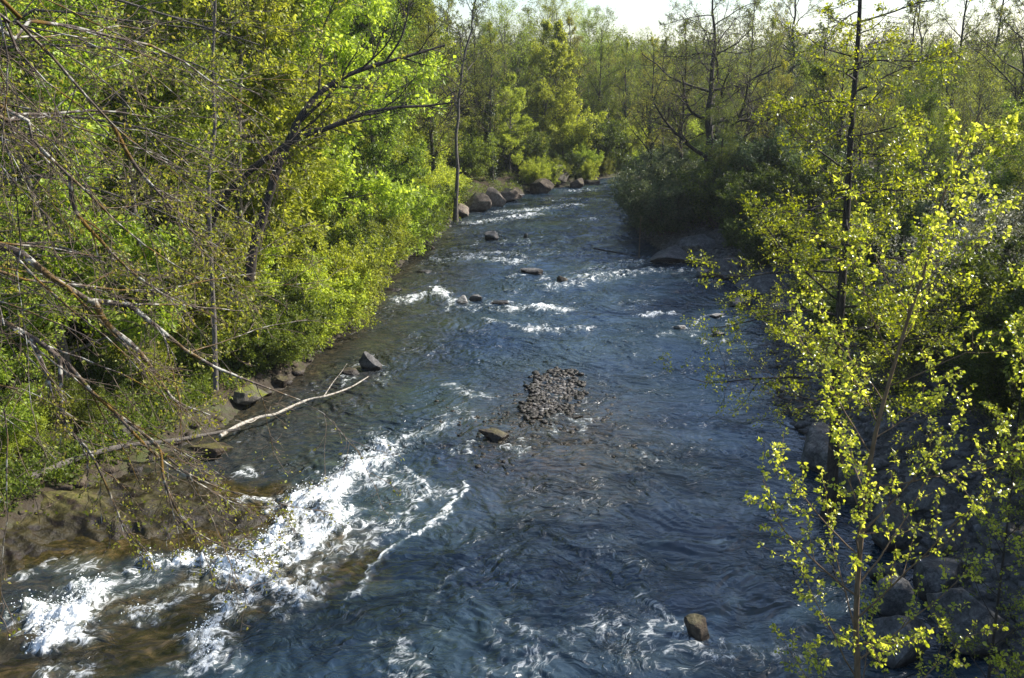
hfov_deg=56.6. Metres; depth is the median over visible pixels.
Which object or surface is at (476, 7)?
bare tree
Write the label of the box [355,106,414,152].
hazel shrub
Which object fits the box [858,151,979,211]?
bank shrub
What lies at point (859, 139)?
bare tree
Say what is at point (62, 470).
undergrowth
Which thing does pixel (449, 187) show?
bank shrub
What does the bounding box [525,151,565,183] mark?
hazel shrub
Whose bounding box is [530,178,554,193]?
rock
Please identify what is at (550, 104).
bank shrub
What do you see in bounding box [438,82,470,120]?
bank shrub
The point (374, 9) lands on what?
maple tree
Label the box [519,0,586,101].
slender tree
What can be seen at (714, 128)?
budding tree
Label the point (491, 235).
rock
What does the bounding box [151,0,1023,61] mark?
sky
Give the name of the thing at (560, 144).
hazel shrub
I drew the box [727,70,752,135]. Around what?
bare tree
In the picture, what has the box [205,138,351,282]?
hazel shrub
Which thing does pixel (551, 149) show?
budding shrub
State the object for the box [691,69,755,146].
maple tree
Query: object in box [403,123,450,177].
hazel shrub
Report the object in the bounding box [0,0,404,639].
overhanging tree
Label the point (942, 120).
budding tree
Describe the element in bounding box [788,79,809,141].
bare tree
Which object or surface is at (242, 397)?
bank rock
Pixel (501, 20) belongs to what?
slender tree
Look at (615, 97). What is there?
budding tree
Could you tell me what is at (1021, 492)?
brushwood shrub
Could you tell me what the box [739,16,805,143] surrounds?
bare tree
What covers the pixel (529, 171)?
hazel shrub
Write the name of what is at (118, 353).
hazel shrub
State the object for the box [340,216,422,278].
bush
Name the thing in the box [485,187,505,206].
rock
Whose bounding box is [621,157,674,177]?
willow shrub
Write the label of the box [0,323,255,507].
undergrowth
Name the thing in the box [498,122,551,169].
bank shrub
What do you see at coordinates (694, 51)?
budding tree
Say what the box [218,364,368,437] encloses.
fallen log
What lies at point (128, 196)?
bank shrub
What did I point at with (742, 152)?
willow shrub
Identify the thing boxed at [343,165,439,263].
hazel shrub
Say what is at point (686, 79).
bare tree
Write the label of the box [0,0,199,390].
maple tree
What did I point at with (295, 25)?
budding tree
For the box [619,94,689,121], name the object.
bank shrub
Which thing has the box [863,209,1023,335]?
blackthorn shrub
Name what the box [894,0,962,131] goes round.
bare tree
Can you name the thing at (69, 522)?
rock shelf
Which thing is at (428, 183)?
hazel shrub
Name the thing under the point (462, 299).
rock
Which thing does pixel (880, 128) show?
bare tree
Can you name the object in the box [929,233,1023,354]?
bank shrub
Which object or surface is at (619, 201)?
willow shrub
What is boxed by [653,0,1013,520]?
alder tree
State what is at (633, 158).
hazel shrub
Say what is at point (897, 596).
boulder
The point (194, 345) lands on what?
hazel shrub
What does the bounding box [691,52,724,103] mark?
slender tree
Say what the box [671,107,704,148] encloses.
hazel shrub
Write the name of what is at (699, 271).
boulder
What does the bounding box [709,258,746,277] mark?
boulder
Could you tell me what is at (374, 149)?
maple tree
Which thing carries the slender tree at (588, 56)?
on the ground
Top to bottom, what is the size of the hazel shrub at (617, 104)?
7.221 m
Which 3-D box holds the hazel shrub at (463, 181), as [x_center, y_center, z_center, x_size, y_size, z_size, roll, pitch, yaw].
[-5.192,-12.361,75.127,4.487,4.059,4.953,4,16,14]
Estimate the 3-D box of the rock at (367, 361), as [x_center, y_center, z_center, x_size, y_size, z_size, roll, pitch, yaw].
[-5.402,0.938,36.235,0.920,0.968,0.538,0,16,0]
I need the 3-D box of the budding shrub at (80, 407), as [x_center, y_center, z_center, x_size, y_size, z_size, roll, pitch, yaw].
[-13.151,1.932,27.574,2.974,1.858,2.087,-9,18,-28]
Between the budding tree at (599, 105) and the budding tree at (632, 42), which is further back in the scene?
the budding tree at (632, 42)
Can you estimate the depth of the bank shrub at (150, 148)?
42.27 m
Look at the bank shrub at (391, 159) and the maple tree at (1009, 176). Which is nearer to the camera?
the maple tree at (1009, 176)
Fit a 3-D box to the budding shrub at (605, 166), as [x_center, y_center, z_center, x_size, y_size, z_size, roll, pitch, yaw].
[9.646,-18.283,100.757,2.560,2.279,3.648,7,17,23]
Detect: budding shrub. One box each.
[4,374,115,434]
[9,257,106,374]
[63,249,266,373]
[89,204,269,349]
[215,221,287,288]
[219,294,327,372]
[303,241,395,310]
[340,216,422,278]
[375,200,435,255]
[422,186,453,232]
[442,135,468,172]
[444,129,502,177]
[469,144,504,172]
[484,120,546,160]
[532,131,554,156]
[543,156,573,184]
[595,157,615,174]
[613,134,639,161]
[618,121,670,152]
[674,130,698,153]
[682,133,731,154]
[684,149,733,168]
[746,105,809,131]
[777,188,916,257]
[829,203,931,274]
[967,106,1007,142]
[988,307,1023,375]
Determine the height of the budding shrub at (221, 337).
4.796 m
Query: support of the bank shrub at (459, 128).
on the ground
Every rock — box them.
[0,633,37,663]
[114,421,140,439]
[187,442,233,457]
[232,384,267,404]
[271,375,288,387]
[340,367,358,374]
[359,351,381,370]
[386,287,401,291]
[416,270,431,272]
[423,243,435,249]
[452,203,468,216]
[456,295,467,303]
[466,193,491,211]
[469,294,481,300]
[478,428,508,441]
[484,231,498,239]
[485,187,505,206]
[491,300,508,303]
[500,188,522,201]
[520,268,542,273]
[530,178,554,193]
[557,276,567,281]
[561,415,583,418]
[570,178,583,187]
[584,180,599,184]
[673,325,685,328]
[684,613,709,640]
[709,313,723,317]
[711,329,724,336]
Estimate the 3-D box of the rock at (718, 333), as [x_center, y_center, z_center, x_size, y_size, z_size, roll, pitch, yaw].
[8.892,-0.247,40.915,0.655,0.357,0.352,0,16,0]
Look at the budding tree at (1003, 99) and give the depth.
71.00 m
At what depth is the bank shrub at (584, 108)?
118.90 m
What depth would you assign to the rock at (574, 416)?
31.17 m
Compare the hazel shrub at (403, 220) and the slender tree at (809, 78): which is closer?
the hazel shrub at (403, 220)
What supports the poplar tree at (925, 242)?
on the ground
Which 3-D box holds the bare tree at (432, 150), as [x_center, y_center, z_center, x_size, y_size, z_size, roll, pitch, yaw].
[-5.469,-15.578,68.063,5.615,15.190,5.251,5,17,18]
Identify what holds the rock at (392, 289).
in the river water
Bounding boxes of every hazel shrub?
[0,389,52,464]
[88,333,178,384]
[127,310,208,366]
[141,203,284,292]
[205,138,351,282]
[242,161,334,221]
[255,242,376,349]
[266,226,400,329]
[295,215,382,262]
[335,215,386,279]
[336,127,418,187]
[342,187,414,257]
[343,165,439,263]
[351,124,434,189]
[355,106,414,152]
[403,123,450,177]
[409,186,451,241]
[415,164,462,225]
[422,162,462,189]
[439,157,472,203]
[518,156,551,184]
[523,98,610,160]
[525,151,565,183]
[565,138,604,172]
[576,154,601,180]
[585,91,645,126]
[615,115,647,161]
[622,105,676,151]
[624,150,641,169]
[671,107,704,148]
[734,65,762,100]
[853,109,880,150]
[940,82,1007,140]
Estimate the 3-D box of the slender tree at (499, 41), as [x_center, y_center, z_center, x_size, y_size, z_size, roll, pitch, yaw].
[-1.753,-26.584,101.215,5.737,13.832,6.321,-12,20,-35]
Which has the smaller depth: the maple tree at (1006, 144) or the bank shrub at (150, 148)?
the bank shrub at (150, 148)
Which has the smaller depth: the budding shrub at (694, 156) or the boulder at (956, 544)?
the boulder at (956, 544)
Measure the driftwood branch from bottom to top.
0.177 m
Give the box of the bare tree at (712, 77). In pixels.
[626,0,823,180]
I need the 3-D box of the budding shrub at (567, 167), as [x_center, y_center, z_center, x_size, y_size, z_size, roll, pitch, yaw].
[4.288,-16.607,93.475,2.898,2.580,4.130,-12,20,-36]
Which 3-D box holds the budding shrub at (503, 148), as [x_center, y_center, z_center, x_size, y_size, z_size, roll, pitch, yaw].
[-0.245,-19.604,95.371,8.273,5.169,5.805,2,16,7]
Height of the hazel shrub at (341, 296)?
4.304 m
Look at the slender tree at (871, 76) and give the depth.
132.12 m
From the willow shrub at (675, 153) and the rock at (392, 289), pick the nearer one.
the rock at (392, 289)
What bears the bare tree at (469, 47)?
on the ground
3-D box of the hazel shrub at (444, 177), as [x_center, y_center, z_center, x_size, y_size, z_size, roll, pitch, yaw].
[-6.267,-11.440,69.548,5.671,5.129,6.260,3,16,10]
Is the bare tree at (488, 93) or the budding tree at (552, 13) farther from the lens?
the budding tree at (552, 13)
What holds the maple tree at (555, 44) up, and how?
on the ground
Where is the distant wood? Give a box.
[444,19,1023,111]
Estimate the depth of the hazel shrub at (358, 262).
40.11 m
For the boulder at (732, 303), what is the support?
on the ground
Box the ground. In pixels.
[0,91,1023,677]
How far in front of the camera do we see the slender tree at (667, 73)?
120.44 m
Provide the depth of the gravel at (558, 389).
33.70 m
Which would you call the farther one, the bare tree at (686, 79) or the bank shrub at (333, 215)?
the bare tree at (686, 79)
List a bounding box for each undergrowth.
[0,155,627,516]
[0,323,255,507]
[811,151,1023,432]
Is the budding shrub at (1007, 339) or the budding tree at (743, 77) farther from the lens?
the budding tree at (743, 77)
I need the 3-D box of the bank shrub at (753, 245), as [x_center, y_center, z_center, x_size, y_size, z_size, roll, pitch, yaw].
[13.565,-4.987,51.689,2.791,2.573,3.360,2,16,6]
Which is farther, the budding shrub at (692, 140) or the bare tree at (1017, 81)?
the budding shrub at (692, 140)
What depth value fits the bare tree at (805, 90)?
70.83 m
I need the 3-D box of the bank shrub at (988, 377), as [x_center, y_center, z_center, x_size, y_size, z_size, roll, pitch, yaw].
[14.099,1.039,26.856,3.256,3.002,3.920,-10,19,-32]
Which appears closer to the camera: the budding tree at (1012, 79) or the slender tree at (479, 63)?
the slender tree at (479, 63)
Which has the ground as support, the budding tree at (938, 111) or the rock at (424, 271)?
the budding tree at (938, 111)
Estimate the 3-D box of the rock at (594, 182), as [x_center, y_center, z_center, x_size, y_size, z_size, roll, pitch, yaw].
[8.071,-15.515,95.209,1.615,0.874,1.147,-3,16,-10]
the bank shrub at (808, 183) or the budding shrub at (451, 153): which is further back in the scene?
the budding shrub at (451, 153)
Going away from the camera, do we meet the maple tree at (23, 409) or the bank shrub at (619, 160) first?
the maple tree at (23, 409)
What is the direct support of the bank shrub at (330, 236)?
on the ground
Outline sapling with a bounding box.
[935,314,1023,677]
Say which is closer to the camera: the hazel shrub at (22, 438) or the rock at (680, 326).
the hazel shrub at (22, 438)
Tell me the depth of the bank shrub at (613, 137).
100.36 m
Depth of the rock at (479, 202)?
76.43 m
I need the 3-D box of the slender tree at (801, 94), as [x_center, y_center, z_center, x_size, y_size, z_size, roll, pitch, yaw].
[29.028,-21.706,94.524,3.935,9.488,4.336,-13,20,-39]
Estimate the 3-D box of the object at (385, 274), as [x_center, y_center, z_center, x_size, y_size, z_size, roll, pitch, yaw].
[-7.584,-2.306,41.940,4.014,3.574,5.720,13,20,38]
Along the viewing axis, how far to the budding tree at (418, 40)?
75.10 m
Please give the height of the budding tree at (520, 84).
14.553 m
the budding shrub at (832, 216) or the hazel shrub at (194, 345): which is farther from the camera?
the budding shrub at (832, 216)
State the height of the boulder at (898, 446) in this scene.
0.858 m
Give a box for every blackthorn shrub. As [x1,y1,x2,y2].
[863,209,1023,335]
[916,167,1023,287]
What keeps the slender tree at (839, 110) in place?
on the ground
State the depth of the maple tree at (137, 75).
69.42 m
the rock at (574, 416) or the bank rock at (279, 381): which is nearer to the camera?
the rock at (574, 416)
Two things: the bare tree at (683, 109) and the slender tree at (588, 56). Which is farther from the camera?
the slender tree at (588, 56)
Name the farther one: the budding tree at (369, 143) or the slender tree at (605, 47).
the slender tree at (605, 47)
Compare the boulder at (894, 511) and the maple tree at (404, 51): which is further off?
the maple tree at (404, 51)
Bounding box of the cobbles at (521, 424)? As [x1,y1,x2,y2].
[421,386,711,490]
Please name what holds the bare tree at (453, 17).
on the ground
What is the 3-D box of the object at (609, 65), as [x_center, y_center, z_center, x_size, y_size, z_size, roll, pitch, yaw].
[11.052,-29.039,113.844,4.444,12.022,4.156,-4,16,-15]
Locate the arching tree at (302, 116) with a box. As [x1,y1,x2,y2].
[206,0,476,281]
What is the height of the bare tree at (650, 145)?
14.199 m
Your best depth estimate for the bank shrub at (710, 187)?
59.28 m
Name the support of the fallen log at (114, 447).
on the ground
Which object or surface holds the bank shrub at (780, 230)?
on the ground
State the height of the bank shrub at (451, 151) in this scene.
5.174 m
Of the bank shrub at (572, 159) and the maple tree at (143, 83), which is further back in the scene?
the bank shrub at (572, 159)
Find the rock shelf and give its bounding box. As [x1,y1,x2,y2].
[0,472,265,570]
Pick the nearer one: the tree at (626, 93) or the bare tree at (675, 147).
the bare tree at (675, 147)
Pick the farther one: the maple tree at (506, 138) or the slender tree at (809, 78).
the slender tree at (809, 78)
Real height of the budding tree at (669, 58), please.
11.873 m
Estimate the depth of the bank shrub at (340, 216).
50.19 m
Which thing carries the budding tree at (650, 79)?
on the ground
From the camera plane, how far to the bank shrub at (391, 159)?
61.35 m
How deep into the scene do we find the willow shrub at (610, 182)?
77.97 m
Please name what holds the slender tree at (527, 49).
on the ground
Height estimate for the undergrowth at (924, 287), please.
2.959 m
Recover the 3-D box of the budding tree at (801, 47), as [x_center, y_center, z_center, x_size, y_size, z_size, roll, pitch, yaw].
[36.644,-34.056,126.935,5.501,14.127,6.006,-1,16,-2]
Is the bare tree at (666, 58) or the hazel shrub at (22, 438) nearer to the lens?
the hazel shrub at (22, 438)
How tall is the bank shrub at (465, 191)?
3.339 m
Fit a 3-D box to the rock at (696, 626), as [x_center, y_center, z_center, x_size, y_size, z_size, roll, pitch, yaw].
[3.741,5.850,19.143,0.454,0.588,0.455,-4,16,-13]
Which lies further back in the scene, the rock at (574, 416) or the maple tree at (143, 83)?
the maple tree at (143, 83)
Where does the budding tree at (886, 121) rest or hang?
on the ground
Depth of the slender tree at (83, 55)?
40.59 m
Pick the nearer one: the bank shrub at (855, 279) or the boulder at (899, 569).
the boulder at (899, 569)
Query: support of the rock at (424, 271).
in the river water
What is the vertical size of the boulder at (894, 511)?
1.446 m
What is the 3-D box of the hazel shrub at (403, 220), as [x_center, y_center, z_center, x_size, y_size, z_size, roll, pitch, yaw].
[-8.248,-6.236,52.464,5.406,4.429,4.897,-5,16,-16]
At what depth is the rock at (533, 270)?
53.40 m
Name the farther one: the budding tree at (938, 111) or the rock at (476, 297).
the budding tree at (938, 111)
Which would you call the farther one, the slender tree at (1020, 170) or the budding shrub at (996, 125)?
the budding shrub at (996, 125)
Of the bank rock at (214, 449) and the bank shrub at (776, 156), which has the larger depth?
the bank shrub at (776, 156)
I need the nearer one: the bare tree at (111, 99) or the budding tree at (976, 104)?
the bare tree at (111, 99)
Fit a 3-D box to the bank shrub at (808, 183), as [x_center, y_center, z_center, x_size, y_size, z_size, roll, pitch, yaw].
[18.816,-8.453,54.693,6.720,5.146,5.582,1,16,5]
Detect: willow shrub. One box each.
[607,159,674,183]
[608,163,714,236]
[609,165,686,212]
[609,177,672,221]
[613,179,660,228]
[616,165,669,189]
[619,141,730,219]
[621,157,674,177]
[624,145,689,171]
[637,146,693,158]
[695,119,854,188]
[907,171,1023,259]
[937,139,1023,205]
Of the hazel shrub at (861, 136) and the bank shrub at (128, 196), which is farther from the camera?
the hazel shrub at (861, 136)
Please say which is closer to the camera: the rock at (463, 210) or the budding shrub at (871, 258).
the budding shrub at (871, 258)
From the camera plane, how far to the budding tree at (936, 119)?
79.64 m
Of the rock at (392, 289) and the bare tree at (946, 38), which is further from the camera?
the bare tree at (946, 38)
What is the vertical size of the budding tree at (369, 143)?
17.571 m
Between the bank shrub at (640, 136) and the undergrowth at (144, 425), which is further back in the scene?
the bank shrub at (640, 136)
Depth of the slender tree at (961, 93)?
91.25 m
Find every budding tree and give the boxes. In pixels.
[0,0,406,404]
[273,0,406,185]
[403,0,470,155]
[457,39,489,120]
[466,15,512,92]
[491,19,552,132]
[515,0,575,118]
[573,5,630,125]
[604,50,639,120]
[615,37,642,96]
[628,41,664,109]
[636,48,673,116]
[658,46,681,102]
[676,34,722,125]
[697,71,739,146]
[699,96,749,182]
[716,50,733,75]
[719,62,750,136]
[734,61,759,106]
[753,52,782,100]
[770,29,807,90]
[828,56,860,142]
[848,57,873,109]
[866,62,900,148]
[872,62,943,195]
[881,43,965,212]
[887,82,918,153]
[891,63,950,162]
[921,47,984,169]
[922,88,946,169]
[962,63,995,154]
[977,41,1022,180]
[1002,61,1021,109]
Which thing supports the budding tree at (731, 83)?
on the ground
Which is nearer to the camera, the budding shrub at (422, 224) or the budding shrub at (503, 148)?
the budding shrub at (422, 224)
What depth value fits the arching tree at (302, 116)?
28.57 m
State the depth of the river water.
24.22 m
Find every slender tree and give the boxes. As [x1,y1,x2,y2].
[30,0,139,144]
[463,0,547,161]
[464,32,495,92]
[476,25,517,117]
[510,23,550,122]
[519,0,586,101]
[558,1,622,117]
[570,17,629,116]
[589,28,624,95]
[593,40,627,110]
[617,26,674,114]
[651,45,680,111]
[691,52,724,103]
[790,77,814,149]
[797,50,813,100]
[813,52,845,116]
[835,82,859,149]
[839,78,868,160]
[857,57,885,110]
[875,35,906,111]
[917,28,961,89]
[940,41,1019,175]
[948,73,976,123]
[995,92,1023,259]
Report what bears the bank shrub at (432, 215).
on the ground
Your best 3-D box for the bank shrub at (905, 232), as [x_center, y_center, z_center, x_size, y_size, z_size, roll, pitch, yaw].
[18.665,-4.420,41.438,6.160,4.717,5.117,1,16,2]
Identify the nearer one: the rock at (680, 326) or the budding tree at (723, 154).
the rock at (680, 326)
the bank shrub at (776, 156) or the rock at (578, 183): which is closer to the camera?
the bank shrub at (776, 156)
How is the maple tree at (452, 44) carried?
on the ground
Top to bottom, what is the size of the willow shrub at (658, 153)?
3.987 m
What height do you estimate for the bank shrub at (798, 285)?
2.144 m
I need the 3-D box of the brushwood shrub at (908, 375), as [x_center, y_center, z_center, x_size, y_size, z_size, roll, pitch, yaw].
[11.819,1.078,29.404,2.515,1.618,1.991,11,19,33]
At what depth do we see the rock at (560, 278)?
51.08 m
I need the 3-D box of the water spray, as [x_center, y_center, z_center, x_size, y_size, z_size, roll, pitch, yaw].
[-5.417,4.636,22.931,5.210,0.738,12.402,10,19,32]
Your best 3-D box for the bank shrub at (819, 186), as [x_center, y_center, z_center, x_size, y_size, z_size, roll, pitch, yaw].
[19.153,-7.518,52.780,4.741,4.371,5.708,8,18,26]
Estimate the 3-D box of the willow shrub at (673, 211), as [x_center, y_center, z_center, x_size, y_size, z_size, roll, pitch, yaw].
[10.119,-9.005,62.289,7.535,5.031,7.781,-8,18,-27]
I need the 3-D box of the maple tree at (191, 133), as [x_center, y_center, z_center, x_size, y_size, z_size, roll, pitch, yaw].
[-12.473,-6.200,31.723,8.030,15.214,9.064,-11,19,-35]
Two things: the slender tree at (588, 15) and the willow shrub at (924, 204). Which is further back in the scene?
the slender tree at (588, 15)
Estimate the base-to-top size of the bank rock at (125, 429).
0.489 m
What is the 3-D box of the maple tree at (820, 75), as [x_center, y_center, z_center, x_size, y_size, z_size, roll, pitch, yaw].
[20.287,-13.974,64.601,5.317,10.074,6.002,1,16,3]
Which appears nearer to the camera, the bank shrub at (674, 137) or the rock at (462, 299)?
the rock at (462, 299)
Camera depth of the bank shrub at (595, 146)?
99.76 m
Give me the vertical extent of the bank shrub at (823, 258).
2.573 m
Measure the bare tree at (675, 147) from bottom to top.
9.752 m
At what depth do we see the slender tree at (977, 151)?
54.14 m
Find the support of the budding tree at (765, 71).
on the ground
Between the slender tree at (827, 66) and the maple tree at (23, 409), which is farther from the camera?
the slender tree at (827, 66)
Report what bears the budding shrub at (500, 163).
on the ground
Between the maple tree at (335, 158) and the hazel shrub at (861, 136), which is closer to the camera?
the maple tree at (335, 158)
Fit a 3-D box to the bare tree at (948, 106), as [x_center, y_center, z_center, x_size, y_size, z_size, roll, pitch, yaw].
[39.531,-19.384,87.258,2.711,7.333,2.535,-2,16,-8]
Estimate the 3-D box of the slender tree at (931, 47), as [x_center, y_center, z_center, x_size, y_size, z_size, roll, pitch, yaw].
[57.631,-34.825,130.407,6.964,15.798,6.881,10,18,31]
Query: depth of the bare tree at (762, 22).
68.93 m
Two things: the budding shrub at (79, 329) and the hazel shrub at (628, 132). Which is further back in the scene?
the hazel shrub at (628, 132)
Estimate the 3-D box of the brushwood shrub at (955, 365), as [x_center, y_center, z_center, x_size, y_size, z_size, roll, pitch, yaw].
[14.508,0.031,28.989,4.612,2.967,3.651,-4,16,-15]
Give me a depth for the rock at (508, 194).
81.94 m
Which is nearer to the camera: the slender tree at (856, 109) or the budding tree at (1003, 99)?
the budding tree at (1003, 99)
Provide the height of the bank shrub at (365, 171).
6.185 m
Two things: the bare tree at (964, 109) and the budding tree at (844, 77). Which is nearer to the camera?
the bare tree at (964, 109)
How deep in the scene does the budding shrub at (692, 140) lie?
110.03 m
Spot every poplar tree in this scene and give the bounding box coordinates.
[742,105,1023,677]
[975,175,1023,677]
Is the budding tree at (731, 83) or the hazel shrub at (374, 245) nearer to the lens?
the hazel shrub at (374, 245)
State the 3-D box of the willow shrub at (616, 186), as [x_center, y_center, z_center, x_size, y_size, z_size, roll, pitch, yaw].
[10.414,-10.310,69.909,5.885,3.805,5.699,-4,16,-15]
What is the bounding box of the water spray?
[9,434,393,666]
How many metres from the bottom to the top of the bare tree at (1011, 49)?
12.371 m
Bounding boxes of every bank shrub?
[0,257,78,395]
[56,346,136,401]
[88,153,247,250]
[105,132,232,192]
[132,209,270,321]
[227,265,340,361]
[254,159,381,219]
[266,205,392,289]
[310,194,344,221]
[331,199,399,238]
[338,153,422,200]
[407,184,440,251]
[424,180,465,230]
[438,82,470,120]
[440,129,454,166]
[445,113,483,151]
[447,174,469,203]
[448,89,502,128]
[453,109,507,148]
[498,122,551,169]
[524,87,588,124]
[536,74,584,97]
[548,150,588,177]
[555,121,615,155]
[573,92,610,122]
[579,110,634,161]
[603,113,656,155]
[611,152,628,171]
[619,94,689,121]
[641,118,692,154]
[671,157,758,228]
[687,145,701,161]
[695,140,822,185]
[710,163,789,230]
[717,212,757,248]
[719,161,812,230]
[735,227,783,267]
[744,199,820,261]
[780,146,890,217]
[784,264,854,306]
[789,239,839,281]
[799,281,880,344]
[808,263,900,303]
[812,166,888,209]
[814,187,895,257]
[845,275,948,369]
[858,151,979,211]
[859,106,901,150]
[865,186,1022,285]
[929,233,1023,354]
[943,320,1023,419]
[983,222,1023,275]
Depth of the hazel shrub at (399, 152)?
61.85 m
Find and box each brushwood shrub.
[853,355,942,395]
[909,297,1023,379]
[935,395,1023,476]
[988,448,1023,542]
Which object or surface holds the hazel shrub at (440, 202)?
on the ground
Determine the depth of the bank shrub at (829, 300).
35.70 m
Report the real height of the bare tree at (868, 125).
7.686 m
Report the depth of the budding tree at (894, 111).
89.77 m
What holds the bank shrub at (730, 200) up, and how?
on the ground
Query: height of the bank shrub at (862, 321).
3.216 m
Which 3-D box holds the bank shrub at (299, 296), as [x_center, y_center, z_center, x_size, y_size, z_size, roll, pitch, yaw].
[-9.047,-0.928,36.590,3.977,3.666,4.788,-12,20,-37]
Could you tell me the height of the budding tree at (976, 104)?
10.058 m
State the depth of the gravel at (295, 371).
29.76 m
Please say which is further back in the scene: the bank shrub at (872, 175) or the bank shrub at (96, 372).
the bank shrub at (872, 175)
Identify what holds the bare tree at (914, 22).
on the ground
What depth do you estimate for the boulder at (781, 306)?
42.88 m
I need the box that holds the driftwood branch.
[593,248,639,257]
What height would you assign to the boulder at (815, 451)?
1.924 m
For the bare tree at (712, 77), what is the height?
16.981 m
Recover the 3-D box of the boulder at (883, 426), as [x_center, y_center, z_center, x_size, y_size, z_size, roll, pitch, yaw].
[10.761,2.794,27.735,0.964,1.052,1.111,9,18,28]
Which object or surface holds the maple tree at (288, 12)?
on the ground
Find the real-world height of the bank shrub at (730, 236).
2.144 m
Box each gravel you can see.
[0,187,529,550]
[530,371,578,412]
[635,219,1023,677]
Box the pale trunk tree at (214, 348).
[175,0,247,390]
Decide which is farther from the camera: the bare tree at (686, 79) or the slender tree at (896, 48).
the slender tree at (896, 48)
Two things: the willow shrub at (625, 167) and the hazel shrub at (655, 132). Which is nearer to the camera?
the willow shrub at (625, 167)
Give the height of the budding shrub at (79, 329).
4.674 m
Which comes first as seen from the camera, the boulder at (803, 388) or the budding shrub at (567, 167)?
the boulder at (803, 388)
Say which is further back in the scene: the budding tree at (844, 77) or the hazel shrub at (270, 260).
the budding tree at (844, 77)
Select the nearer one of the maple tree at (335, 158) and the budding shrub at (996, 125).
the maple tree at (335, 158)
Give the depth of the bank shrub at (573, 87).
122.87 m
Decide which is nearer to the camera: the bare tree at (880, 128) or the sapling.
the sapling
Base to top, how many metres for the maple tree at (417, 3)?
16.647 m
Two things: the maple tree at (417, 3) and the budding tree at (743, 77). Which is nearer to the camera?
the maple tree at (417, 3)
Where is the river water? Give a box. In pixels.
[0,175,1013,677]
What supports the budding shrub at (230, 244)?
on the ground
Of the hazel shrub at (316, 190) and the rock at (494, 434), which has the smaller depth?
the rock at (494, 434)
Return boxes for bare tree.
[89,25,120,151]
[401,10,473,183]
[415,0,492,221]
[438,0,483,133]
[455,21,514,182]
[457,11,496,117]
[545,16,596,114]
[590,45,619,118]
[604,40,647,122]
[619,36,678,166]
[626,0,823,180]
[632,35,694,152]
[642,18,718,158]
[659,81,698,161]
[669,60,699,110]
[719,0,782,145]
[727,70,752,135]
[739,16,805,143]
[742,83,764,143]
[754,59,814,150]
[757,0,840,141]
[784,6,853,135]
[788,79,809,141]
[810,31,875,162]
[845,66,883,176]
[857,97,874,155]
[863,91,896,178]
[869,0,951,153]
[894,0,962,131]
[921,0,1009,170]
[932,91,958,137]
[936,83,983,176]
[948,0,1023,167]
[960,0,1023,151]
[997,31,1020,93]
[1003,56,1022,114]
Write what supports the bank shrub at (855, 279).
on the ground
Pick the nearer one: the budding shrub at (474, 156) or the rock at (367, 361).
the rock at (367, 361)
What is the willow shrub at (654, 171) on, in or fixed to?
on the ground
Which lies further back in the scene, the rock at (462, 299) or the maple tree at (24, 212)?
the rock at (462, 299)
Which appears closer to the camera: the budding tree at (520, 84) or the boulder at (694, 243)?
the boulder at (694, 243)
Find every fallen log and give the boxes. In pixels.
[29,427,240,478]
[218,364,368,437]
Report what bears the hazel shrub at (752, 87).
on the ground
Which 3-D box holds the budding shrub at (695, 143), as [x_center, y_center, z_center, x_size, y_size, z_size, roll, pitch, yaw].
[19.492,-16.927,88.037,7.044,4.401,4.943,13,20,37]
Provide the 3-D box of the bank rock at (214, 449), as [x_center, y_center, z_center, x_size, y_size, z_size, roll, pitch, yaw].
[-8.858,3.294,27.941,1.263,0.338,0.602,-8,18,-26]
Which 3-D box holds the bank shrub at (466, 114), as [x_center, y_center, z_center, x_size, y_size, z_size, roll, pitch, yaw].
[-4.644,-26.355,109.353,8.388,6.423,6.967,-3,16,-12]
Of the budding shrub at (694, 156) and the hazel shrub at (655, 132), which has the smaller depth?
the budding shrub at (694, 156)
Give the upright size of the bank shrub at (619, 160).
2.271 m
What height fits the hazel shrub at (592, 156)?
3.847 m
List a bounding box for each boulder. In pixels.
[547,164,568,184]
[650,245,694,261]
[676,234,715,252]
[697,267,713,278]
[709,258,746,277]
[729,296,752,306]
[735,271,779,295]
[762,302,796,318]
[799,386,809,392]
[800,422,848,472]
[823,463,877,505]
[866,415,896,438]
[866,615,930,667]
[869,562,906,580]
[871,500,922,551]
[874,575,913,616]
[890,431,935,451]
[904,483,956,513]
[913,556,961,601]
[926,587,1011,654]
[932,517,971,554]
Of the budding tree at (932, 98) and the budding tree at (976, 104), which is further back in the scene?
the budding tree at (976, 104)
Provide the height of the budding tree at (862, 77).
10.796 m
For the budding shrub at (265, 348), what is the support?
on the ground
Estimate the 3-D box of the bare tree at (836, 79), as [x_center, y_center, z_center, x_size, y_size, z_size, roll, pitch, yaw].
[21.210,-13.562,60.841,4.109,11.888,4.394,13,20,38]
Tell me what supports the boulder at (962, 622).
on the ground
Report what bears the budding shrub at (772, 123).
on the ground
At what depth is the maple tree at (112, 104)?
45.12 m
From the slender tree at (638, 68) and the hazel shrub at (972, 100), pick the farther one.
the hazel shrub at (972, 100)
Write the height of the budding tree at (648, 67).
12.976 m
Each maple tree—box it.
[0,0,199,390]
[0,0,248,316]
[0,64,70,240]
[0,183,86,437]
[26,0,255,196]
[100,12,167,137]
[101,52,128,116]
[109,0,365,319]
[130,2,157,134]
[133,0,455,226]
[204,20,352,186]
[319,0,420,139]
[329,0,448,196]
[375,0,468,146]
[401,4,471,136]
[492,72,538,172]
[507,18,586,135]
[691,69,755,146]
[776,56,847,189]
[977,96,1023,235]
[991,126,1023,160]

